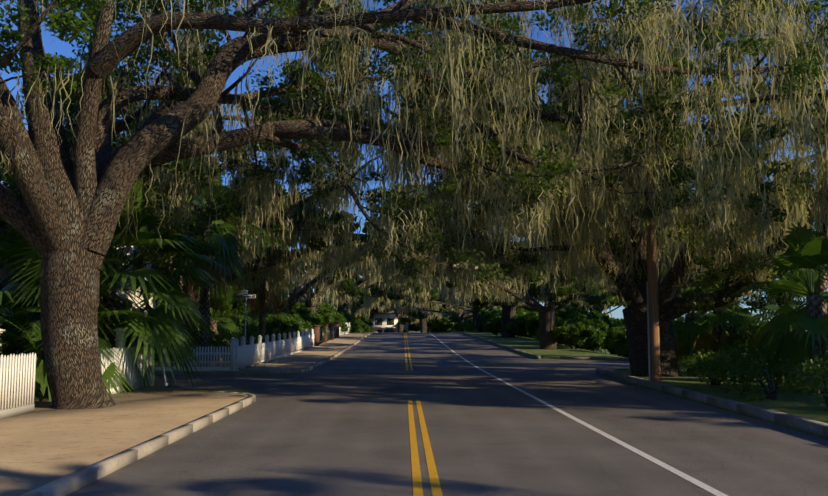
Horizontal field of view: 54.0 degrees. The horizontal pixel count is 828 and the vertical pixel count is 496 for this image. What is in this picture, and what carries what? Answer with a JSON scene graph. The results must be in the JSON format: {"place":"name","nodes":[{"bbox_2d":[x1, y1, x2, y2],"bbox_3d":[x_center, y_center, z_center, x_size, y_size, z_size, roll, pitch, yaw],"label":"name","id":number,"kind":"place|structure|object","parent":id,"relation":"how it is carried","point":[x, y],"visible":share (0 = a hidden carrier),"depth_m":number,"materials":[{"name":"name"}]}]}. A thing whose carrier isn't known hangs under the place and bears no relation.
{"place":"outdoors","nodes":[
{"label":"outdoors","id":0,"kind":"place"},
{"bbox_2d":[0,332,370,495],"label":"sidewalk","id":1,"kind":"structure","parent":0,"point":[44,443],"depth_m":14.37,"materials":[{"name":"concrete"}]},
{"bbox_2d":[0,328,150,418],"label":"picket fence","id":2,"kind":"object","parent":1,"relation":"on","point":[26,367],"visible":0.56,"depth_m":16.32,"materials":[{"name":"white wood"}]},
{"bbox_2d":[17,338,238,370],"bbox_3d":[-23.680,4.274,32.574,33.190,1.320,0.250,0,-6,-1],"label":"picket fence","id":3,"kind":"object","parent":1,"relation":"on","point":[211,368],"visible":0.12,"depth_m":32.63,"materials":[{"name":"white wood"}]},
{"bbox_2d":[236,290,255,344],"bbox_3d":[-7.578,3.651,36.486,0.650,3.515,0.650,-6,-8,44],"label":"street name sign","id":4,"kind":"object","parent":1,"relation":"on","point":[246,296],"visible":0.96,"depth_m":36.61,"materials":[{"name":"silver metal"}]},
{"bbox_2d":[230,329,313,370],"bbox_3d":[-7.458,5.514,47.006,0.270,1.719,28.910,0,-6,-1],"label":"picket fence","id":5,"kind":"object","parent":1,"relation":"on","point":[251,353],"visible":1,"depth_m":40.41,"materials":[{"name":"white wood"}]},
{"bbox_2d":[316,307,333,314],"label":"hedge","id":6,"kind":"object","parent":1,"relation":"on","point":[323,310],"visible":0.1,"depth_m":96.08,"materials":[{"name":"green plant"}]},
{"bbox_2d":[312,322,339,345],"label":"fence","id":7,"kind":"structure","parent":1,"relation":"on","point":[322,335],"depth_m":69.05,"materials":[{"name":"brown"}]},
{"bbox_2d":[339,322,350,335],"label":"picket fence","id":8,"kind":"object","parent":1,"relation":"on","point":[346,332],"visible":0.42,"depth_m":96.05,"materials":[{"name":"white wood"}]},
{"bbox_2d":[0,0,827,320],"label":"sky","id":9,"kind":"structure","parent":0,"point":[63,48],"materials":[{"name":"blue"}]},
{"bbox_2d":[66,333,827,495],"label":"road","id":10,"kind":"structure","parent":0,"point":[338,425],"depth_m":13.55,"materials":[{"name":"grey asphalt"}]},
{"bbox_2d":[161,350,167,385],"bbox_3d":[-7.636,3.593,24.759,0.348,1.215,0.121,-1,-6,13],"label":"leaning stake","id":11,"kind":"object","parent":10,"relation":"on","point":[164,371],"visible":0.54,"depth_m":24.73,"materials":[{"name":"white wood"}]},
{"bbox_2d":[20,332,378,495],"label":"kerb","id":12,"kind":"structure","parent":10,"relation":"on","point":[73,481],"depth_m":11.57,"materials":[{"name":"concrete"}]},
{"bbox_2d":[383,329,392,332],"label":"dark car","id":13,"kind":"object","parent":10,"relation":"on","point":[388,331],"visible":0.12,"depth_m":147.88,"materials":[{"name":"grey paint"}]},
{"bbox_2d":[404,333,727,495],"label":"road markings","id":14,"kind":"object","parent":10,"relation":"on","point":[434,481],"visible":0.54,"depth_m":12.18,"materials":[{"name":"yellow paint"}]},
{"bbox_2d":[450,331,827,436],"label":"kerb","id":15,"kind":"structure","parent":10,"relation":"on","point":[812,426],"depth_m":19.05,"materials":[{"name":"concrete"}]},
{"bbox_2d":[154,331,827,438],"bbox_3d":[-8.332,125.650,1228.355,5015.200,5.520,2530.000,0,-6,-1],"label":"ground","id":16,"kind":"structure","parent":0,"point":[803,406],"depth_m":24.02,"materials":[{"name":"green plant"}]},
{"bbox_2d":[0,277,14,355],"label":"shrub","id":17,"kind":"object","parent":16,"relation":"on","point":[6,322],"visible":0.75,"depth_m":21.63,"materials":[{"name":"green plant"}]},
{"bbox_2d":[2,324,44,389],"bbox_3d":[-9.015,3.817,20.097,3.860,4.020,3.644,0,-6,-1],"label":"palmetto","id":18,"kind":"object","parent":16,"relation":"on","point":[37,350],"visible":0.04,"depth_m":20.03,"materials":[{"name":"green plant"}]},
{"bbox_2d":[4,289,101,326],"bbox_3d":[-15.247,3.264,35.472,4.944,3.801,4.842,-5,-7,40],"label":"shrub","id":19,"kind":"object","parent":16,"relation":"on","point":[14,309],"visible":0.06,"depth_m":34.16,"materials":[{"name":"green plant"}]},
{"bbox_2d":[0,294,148,329],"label":"shrub","id":20,"kind":"object","parent":16,"relation":"on","point":[124,306],"visible":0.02,"depth_m":28.99,"materials":[{"name":"green plant"}]},
{"bbox_2d":[0,130,150,289],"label":"tree","id":21,"kind":"object","parent":16,"relation":"on","point":[4,222],"depth_m":37.08,"materials":[{"name":"green plant"}]},
{"bbox_2d":[0,228,151,389],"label":"palmetto","id":22,"kind":"object","parent":16,"relation":"on","point":[15,246],"visible":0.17,"depth_m":22.15,"materials":[{"name":"green plant"}]},
{"bbox_2d":[0,0,154,273],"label":"tree","id":23,"kind":"object","parent":16,"relation":"on","point":[7,180],"visible":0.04,"depth_m":24.34,"materials":[{"name":"green plant"}]},
{"bbox_2d":[0,246,160,401],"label":"palmetto","id":24,"kind":"object","parent":16,"relation":"on","point":[32,267],"visible":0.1,"depth_m":20.66,"materials":[{"name":"green plant"}]},
{"bbox_2d":[0,237,184,322],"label":"white house","id":25,"kind":"structure","parent":16,"relation":"on","point":[124,294],"depth_m":41.09,"materials":[{"name":"white"}]},
{"bbox_2d":[0,0,195,100],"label":"tree","id":26,"kind":"object","parent":16,"relation":"on","point":[56,21],"visible":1,"depth_m":14.77,"materials":[{"name":"green plant"}]},
{"bbox_2d":[0,168,228,388],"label":"palmetto","id":27,"kind":"object","parent":16,"relation":"on","point":[168,332],"visible":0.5,"depth_m":22.89,"materials":[{"name":"green plant"}]},
{"bbox_2d":[148,344,153,385],"bbox_3d":[-23.967,3.220,24.022,32.530,1.722,0.350,0,-6,-1],"label":"picket fence","id":28,"kind":"object","parent":16,"relation":"on","point":[152,377],"depth_m":24.10,"materials":[{"name":"white wood"}]},
{"bbox_2d":[121,318,199,364],"bbox_3d":[-9.462,3.482,27.649,4.234,2.328,4.023,0,-6,-1],"label":"shrub","id":29,"kind":"object","parent":16,"relation":"on","point":[156,356],"visible":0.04,"depth_m":27.52,"materials":[{"name":"green plant"}]},
{"bbox_2d":[138,307,198,345],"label":"shrub","id":30,"kind":"object","parent":16,"relation":"on","point":[186,327],"visible":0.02,"depth_m":36.39,"materials":[{"name":"green plant"}]},
{"bbox_2d":[68,127,298,282],"bbox_3d":[-17.208,-0.505,51.072,21.616,14.752,22.797,0,-6,-1],"label":"tree","id":31,"kind":"object","parent":16,"relation":"on","point":[267,211],"depth_m":45.78,"materials":[{"name":"green plant"}]},
{"bbox_2d":[148,157,242,364],"bbox_3d":[-11.076,0.563,38.538,6.001,10.424,4.515,0,-6,-1],"label":"palmetto","id":32,"kind":"object","parent":16,"relation":"on","point":[220,221],"visible":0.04,"depth_m":38.07,"materials":[{"name":"green plant"}]},
{"bbox_2d":[180,329,229,365],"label":"shrub","id":33,"kind":"object","parent":16,"relation":"on","point":[212,341],"visible":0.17,"depth_m":35.43,"materials":[{"name":"green plant"}]},
{"bbox_2d":[140,163,273,366],"bbox_3d":[-8.786,0.766,34.841,5.471,9.426,5.799,0,-6,-1],"label":"palm tree","id":34,"kind":"object","parent":16,"relation":"on","point":[227,256],"visible":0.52,"depth_m":34.21,"materials":[{"name":"green plant"}]},
{"bbox_2d":[1,52,439,333],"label":"live oak","id":35,"kind":"object","parent":16,"relation":"on","point":[317,230],"visible":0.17,"depth_m":42.00,"materials":[{"name":"green plant"}]},
{"bbox_2d":[183,283,258,363],"bbox_3d":[-9.699,4.094,39.417,4.178,5.312,4.330,-5,-8,42],"label":"palmetto","id":36,"kind":"object","parent":16,"relation":"on","point":[228,328],"visible":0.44,"depth_m":39.20,"materials":[{"name":"green plant"}]},
{"bbox_2d":[209,294,251,325],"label":"hedge","id":37,"kind":"object","parent":16,"relation":"on","point":[236,307],"visible":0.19,"depth_m":62.95,"materials":[{"name":"green plant"}]},
{"bbox_2d":[230,322,264,344],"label":"shrub","id":38,"kind":"object","parent":16,"relation":"on","point":[248,331],"visible":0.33,"depth_m":43.14,"materials":[{"name":"green plant"}]},
{"bbox_2d":[239,294,266,312],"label":"hedge","id":39,"kind":"object","parent":16,"relation":"on","point":[252,307],"visible":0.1,"depth_m":79.38,"materials":[{"name":"green plant"}]},
{"bbox_2d":[227,238,300,341],"bbox_3d":[-9.335,3.184,51.666,5.242,7.620,4.625,-5,-8,41],"label":"palmetto","id":40,"kind":"object","parent":16,"relation":"on","point":[259,300],"visible":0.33,"depth_m":51.39,"materials":[{"name":"green plant"}]},
{"bbox_2d":[253,317,300,341],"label":"shrub","id":41,"kind":"object","parent":16,"relation":"on","point":[274,326],"visible":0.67,"depth_m":55.68,"materials":[{"name":"green plant"}]},
{"bbox_2d":[248,312,312,339],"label":"hedge","id":42,"kind":"object","parent":16,"relation":"on","point":[303,324],"visible":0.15,"depth_m":60.60,"materials":[{"name":"green plant"}]},
{"bbox_2d":[246,304,321,334],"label":"hedge","id":43,"kind":"object","parent":16,"relation":"on","point":[306,314],"visible":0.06,"depth_m":69.22,"materials":[{"name":"green plant"}]},
{"bbox_2d":[266,296,311,310],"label":"hedge","id":44,"kind":"object","parent":16,"relation":"on","point":[303,305],"visible":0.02,"depth_m":78.95,"materials":[{"name":"green plant"}]},
{"bbox_2d":[194,188,442,317],"bbox_3d":[-7.998,0.918,67.450,22.674,15.050,30.705,0,-6,-1],"label":"live oak","id":45,"kind":"object","parent":16,"relation":"on","point":[348,287],"visible":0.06,"depth_m":64.39,"materials":[{"name":"green plant"}]},
{"bbox_2d":[310,317,327,333],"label":"shrub","id":46,"kind":"object","parent":16,"relation":"on","point":[315,320],"visible":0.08,"depth_m":69.14,"materials":[{"name":"green plant"}]},
{"bbox_2d":[305,302,340,314],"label":"hedge","id":47,"kind":"object","parent":16,"relation":"on","point":[333,309],"visible":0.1,"depth_m":105.25,"materials":[{"name":"green plant"}]},
{"bbox_2d":[240,209,416,311],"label":"live oak","id":48,"kind":"object","parent":16,"relation":"on","point":[315,299],"visible":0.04,"depth_m":94.03,"materials":[{"name":"green plant"}]},
{"bbox_2d":[312,311,348,332],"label":"hedge","id":49,"kind":"object","parent":16,"relation":"on","point":[326,318],"visible":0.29,"depth_m":86.82,"materials":[{"name":"green plant"}]},
{"bbox_2d":[291,272,396,332],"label":"live oak","id":50,"kind":"object","parent":16,"relation":"on","point":[361,308],"visible":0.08,"depth_m":157.15,"materials":[{"name":"green plant"}]},
{"bbox_2d":[339,309,356,328],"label":"hedge","id":51,"kind":"object","parent":16,"relation":"on","point":[343,311],"depth_m":123.35,"materials":[{"name":"green plant"}]},
{"bbox_2d":[340,313,357,327],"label":"hedge","id":52,"kind":"object","parent":16,"relation":"on","point":[348,318],"visible":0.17,"depth_m":114.34,"materials":[{"name":"green plant"}]},
{"bbox_2d":[287,243,425,311],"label":"live oak","id":53,"kind":"object","parent":16,"relation":"on","point":[377,293],"visible":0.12,"depth_m":120.52,"materials":[{"name":"green plant"}]},
{"bbox_2d":[324,296,390,320],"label":"tree","id":54,"kind":"object","parent":16,"relation":"on","point":[373,311],"visible":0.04,"depth_m":202.96,"materials":[{"name":"green plant"}]},
{"bbox_2d":[350,319,370,332],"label":"hedge","id":55,"kind":"object","parent":16,"relation":"on","point":[362,326],"visible":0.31,"depth_m":140.58,"materials":[{"name":"green plant"}]},
{"bbox_2d":[351,312,372,331],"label":"hedge","id":56,"kind":"object","parent":16,"relation":"on","point":[366,319],"visible":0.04,"depth_m":173.47,"materials":[{"name":"green plant"}]},
{"bbox_2d":[365,307,407,332],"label":"house","id":57,"kind":"structure","parent":16,"relation":"on","point":[382,321],"depth_m":206.81,"materials":[{"name":"white paint"}]},
{"bbox_2d":[347,265,443,331],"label":"tree","id":58,"kind":"object","parent":16,"relation":"on","point":[400,326],"visible":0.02,"depth_m":196.03,"materials":[{"name":"green plant"}]},
{"bbox_2d":[355,275,442,332],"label":"tree","id":59,"kind":"object","parent":16,"relation":"on","point":[423,326],"visible":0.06,"depth_m":168.05,"materials":[{"name":"green plant"}]},
{"bbox_2d":[387,316,416,331],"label":"hedge","id":60,"kind":"object","parent":16,"relation":"on","point":[411,327],"visible":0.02,"depth_m":210.51,"materials":[{"name":"green plant"}]},
{"bbox_2d":[0,0,827,409],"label":"live oak","id":61,"kind":"object","parent":16,"relation":"on","point":[62,218],"visible":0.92,"depth_m":18.81,"materials":[{"name":"green plant"}]},
{"bbox_2d":[415,307,445,332],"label":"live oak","id":62,"kind":"object","parent":16,"relation":"on","point":[417,326],"visible":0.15,"depth_m":200.85,"materials":[{"name":"green plant"}]},
{"bbox_2d":[385,294,501,331],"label":"live oak","id":63,"kind":"object","parent":16,"relation":"on","point":[460,317],"visible":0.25,"depth_m":143.82,"materials":[{"name":"green plant"}]},
{"bbox_2d":[400,298,493,325],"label":"live oak","id":64,"kind":"object","parent":16,"relation":"on","point":[408,320],"visible":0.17,"depth_m":174.24,"materials":[{"name":"green plant"}]},
{"bbox_2d":[431,309,470,332],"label":"hedge","id":65,"kind":"object","parent":16,"relation":"on","point":[444,324],"visible":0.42,"depth_m":173.78,"materials":[{"name":"green plant"}]},
{"bbox_2d":[387,276,543,331],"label":"live oak","id":66,"kind":"object","parent":16,"relation":"on","point":[429,302],"visible":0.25,"depth_m":110.73,"materials":[{"name":"green plant"}]},
{"bbox_2d":[453,319,487,331],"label":"hedge","id":67,"kind":"object","parent":16,"relation":"on","point":[464,326],"visible":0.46,"depth_m":137.52,"materials":[{"name":"green plant"}]},
{"bbox_2d":[125,0,827,376],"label":"live oak","id":68,"kind":"object","parent":16,"relation":"on","point":[593,258],"visible":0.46,"depth_m":25.89,"materials":[{"name":"green plant"}]},
{"bbox_2d":[604,237,779,297],"bbox_3d":[9.560,0.659,27.369,2.927,2.384,6.369,5,-8,-42],"label":"resurrection fern","id":69,"kind":"object","parent":68,"relation":"on","point":[683,292],"visible":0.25,"depth_m":27.76,"materials":[{"name":"green plant"}]},
{"bbox_2d":[470,312,497,331],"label":"hedge","id":70,"kind":"object","parent":16,"relation":"on","point":[485,319],"visible":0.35,"depth_m":111.06,"materials":[{"name":"green plant"}]},
{"bbox_2d":[470,310,501,329],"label":"hedge","id":71,"kind":"object","parent":16,"relation":"on","point":[484,313],"visible":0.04,"depth_m":121.22,"materials":[{"name":"green plant"}]},
{"bbox_2d":[421,227,586,337],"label":"live oak","id":72,"kind":"object","parent":16,"relation":"on","point":[508,306],"visible":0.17,"depth_m":82.66,"materials":[{"name":"green plant"}]},
{"bbox_2d":[483,312,535,336],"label":"hedge","id":73,"kind":"object","parent":16,"relation":"on","point":[517,325],"visible":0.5,"depth_m":83.70,"materials":[{"name":"green plant"}]},
{"bbox_2d":[494,304,536,336],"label":"hedge","id":74,"kind":"object","parent":16,"relation":"on","point":[528,308],"visible":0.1,"depth_m":102.60,"materials":[{"name":"green plant"}]},
{"bbox_2d":[516,306,538,336],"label":"hedge","id":75,"kind":"object","parent":16,"relation":"on","point":[520,310],"visible":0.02,"depth_m":93.67,"materials":[{"name":"green plant"}]},
{"bbox_2d":[516,332,538,337],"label":"hedge","id":76,"kind":"object","parent":16,"relation":"on","point":[532,335],"depth_m":93.95,"materials":[{"name":"green plant"}]},
{"bbox_2d":[413,229,671,349],"bbox_3d":[9.166,2.587,58.334,17.113,10.362,24.866,-4,-7,37],"label":"live oak","id":77,"kind":"object","parent":16,"relation":"on","point":[555,299],"visible":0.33,"depth_m":55.39,"materials":[{"name":"green plant"}]},
{"bbox_2d":[496,214,621,316],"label":"tree","id":78,"kind":"object","parent":16,"relation":"on","point":[602,306],"visible":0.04,"depth_m":99.07,"materials":[{"name":"green plant"}]},
{"bbox_2d":[524,306,602,346],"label":"hedge","id":79,"kind":"object","parent":16,"relation":"on","point":[532,324],"visible":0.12,"depth_m":66.21,"materials":[{"name":"green plant"}]},
{"bbox_2d":[534,312,609,348],"bbox_3d":[11.382,6.066,58.579,5.246,2.834,5.201,4,-7,-32],"label":"hedge","id":80,"kind":"object","parent":16,"relation":"on","point":[579,329],"visible":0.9,"depth_m":57.28,"materials":[{"name":"green plant"}]},
{"bbox_2d":[560,301,584,345],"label":"hedge","id":81,"kind":"object","parent":16,"relation":"on","point":[573,304],"depth_m":76.02,"materials":[{"name":"green plant"}]},
{"bbox_2d":[544,290,626,313],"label":"tree","id":82,"kind":"object","parent":16,"relation":"on","point":[598,310],"depth_m":128.99,"materials":[{"name":"green plant"}]},
{"bbox_2d":[573,344,608,353],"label":"hedge","id":83,"kind":"object","parent":16,"relation":"on","point":[588,348],"visible":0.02,"depth_m":88.79,"materials":[{"name":"green plant"}]},
{"bbox_2d":[567,315,620,350],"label":"hedge","id":84,"kind":"object","parent":16,"relation":"on","point":[590,342],"visible":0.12,"depth_m":64.70,"materials":[{"name":"green plant"}]},
{"bbox_2d":[572,311,621,351],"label":"hedge","id":85,"kind":"object","parent":16,"relation":"on","point":[614,321],"depth_m":80.60,"materials":[{"name":"green plant"}]},
{"bbox_2d":[604,325,627,352],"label":"shrub","id":86,"kind":"object","parent":16,"relation":"on","point":[616,336],"visible":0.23,"depth_m":52.98,"materials":[{"name":"green plant"}]},
{"bbox_2d":[617,352,628,357],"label":"hedge","id":87,"kind":"object","parent":16,"relation":"on","point":[625,355],"visible":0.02,"depth_m":70.98,"materials":[{"name":"green plant"}]},
{"bbox_2d":[603,318,673,354],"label":"hedge","id":88,"kind":"object","parent":16,"relation":"on","point":[615,351],"depth_m":63.90,"materials":[{"name":"green plant"}]},
{"bbox_2d":[644,48,660,382],"bbox_3d":[7.688,-1.081,26.315,2.399,11.358,0.337,2,-6,-21],"label":"utility pole","id":89,"kind":"object","parent":16,"relation":"on","point":[654,367],"visible":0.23,"depth_m":25.92,"materials":[{"name":"brown wood"}]},
{"bbox_2d":[621,0,752,106],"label":"power lines","id":90,"kind":"object","parent":89,"relation":"attached to","point":[710,19],"depth_m":22.24,"materials":[{"name":"black metal"}]},
{"bbox_2d":[558,212,814,318],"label":"tree","id":91,"kind":"object","parent":16,"relation":"on","point":[614,301],"depth_m":70.32,"materials":[{"name":"green plant"}]},
{"bbox_2d":[678,340,712,369],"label":"shrub","id":92,"kind":"object","parent":16,"relation":"on","point":[685,351],"visible":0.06,"depth_m":31.87,"materials":[{"name":"green plant"}]},
{"bbox_2d":[673,312,741,344],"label":"shrub","id":93,"kind":"object","parent":16,"relation":"on","point":[697,319],"visible":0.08,"depth_m":44.65,"materials":[{"name":"green plant"}]},
{"bbox_2d":[673,283,743,372],"bbox_3d":[11.523,3.315,33.350,3.783,4.775,3.766,0,-6,-1],"label":"palmetto","id":94,"kind":"object","parent":16,"relation":"on","point":[678,326],"visible":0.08,"depth_m":32.77,"materials":[{"name":"green plant"}]},
{"bbox_2d":[675,347,745,386],"bbox_3d":[9.153,3.691,24.787,1.581,1.360,2.515,5,-7,-39],"label":"shrub","id":95,"kind":"object","parent":16,"relation":"on","point":[691,366],"visible":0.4,"depth_m":24.93,"materials":[{"name":"green plant"}]},
{"bbox_2d":[677,269,764,371],"bbox_3d":[11.550,2.808,30.373,4.039,4.509,3.630,3,-6,-24],"label":"palmetto","id":96,"kind":"object","parent":16,"relation":"on","point":[702,334],"visible":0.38,"depth_m":29.83,"materials":[{"name":"green plant"}]},
{"bbox_2d":[708,310,774,356],"bbox_3d":[13.022,3.625,29.743,4.090,2.740,4.378,0,-6,-1],"label":"shrub","id":97,"kind":"object","parent":16,"relation":"on","point":[744,340],"visible":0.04,"depth_m":29.76,"materials":[{"name":"green plant"}]},
{"bbox_2d":[695,342,791,391],"bbox_3d":[9.013,3.344,22.320,2.520,1.550,2.683,0,-6,-1],"label":"shrub","id":98,"kind":"object","parent":16,"relation":"on","point":[713,365],"visible":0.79,"depth_m":22.02,"materials":[{"name":"green plant"}]},
{"bbox_2d":[721,353,810,401],"bbox_3d":[8.555,3.231,19.928,2.605,1.293,1.596,3,-7,-29],"label":"shrub","id":99,"kind":"object","parent":16,"relation":"on","point":[767,374],"visible":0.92,"depth_m":19.86,"materials":[{"name":"green plant"}]},
{"bbox_2d":[722,266,827,379],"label":"palmetto","id":100,"kind":"object","parent":16,"relation":"on","point":[786,281],"visible":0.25,"depth_m":25.77,"materials":[{"name":"green plant"}]},
{"bbox_2d":[728,221,827,393],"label":"palmetto","id":101,"kind":"object","parent":16,"relation":"on","point":[806,250],"visible":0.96,"depth_m":21.67,"materials":[{"name":"green plant"}]},
{"bbox_2d":[741,216,827,330],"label":"tree","id":102,"kind":"object","parent":16,"relation":"on","point":[762,304],"visible":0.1,"depth_m":41.13,"materials":[{"name":"green plant"}]},
{"bbox_2d":[755,98,827,378],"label":"tree","id":103,"kind":"object","parent":16,"relation":"on","point":[823,286],"visible":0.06,"depth_m":28.92,"materials":[{"name":"green plant"}]},
{"bbox_2d":[776,350,827,407],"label":"shrub","id":104,"kind":"object","parent":16,"relation":"on","point":[820,377],"visible":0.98,"depth_m":17.09,"materials":[{"name":"green plant"}]}
]}

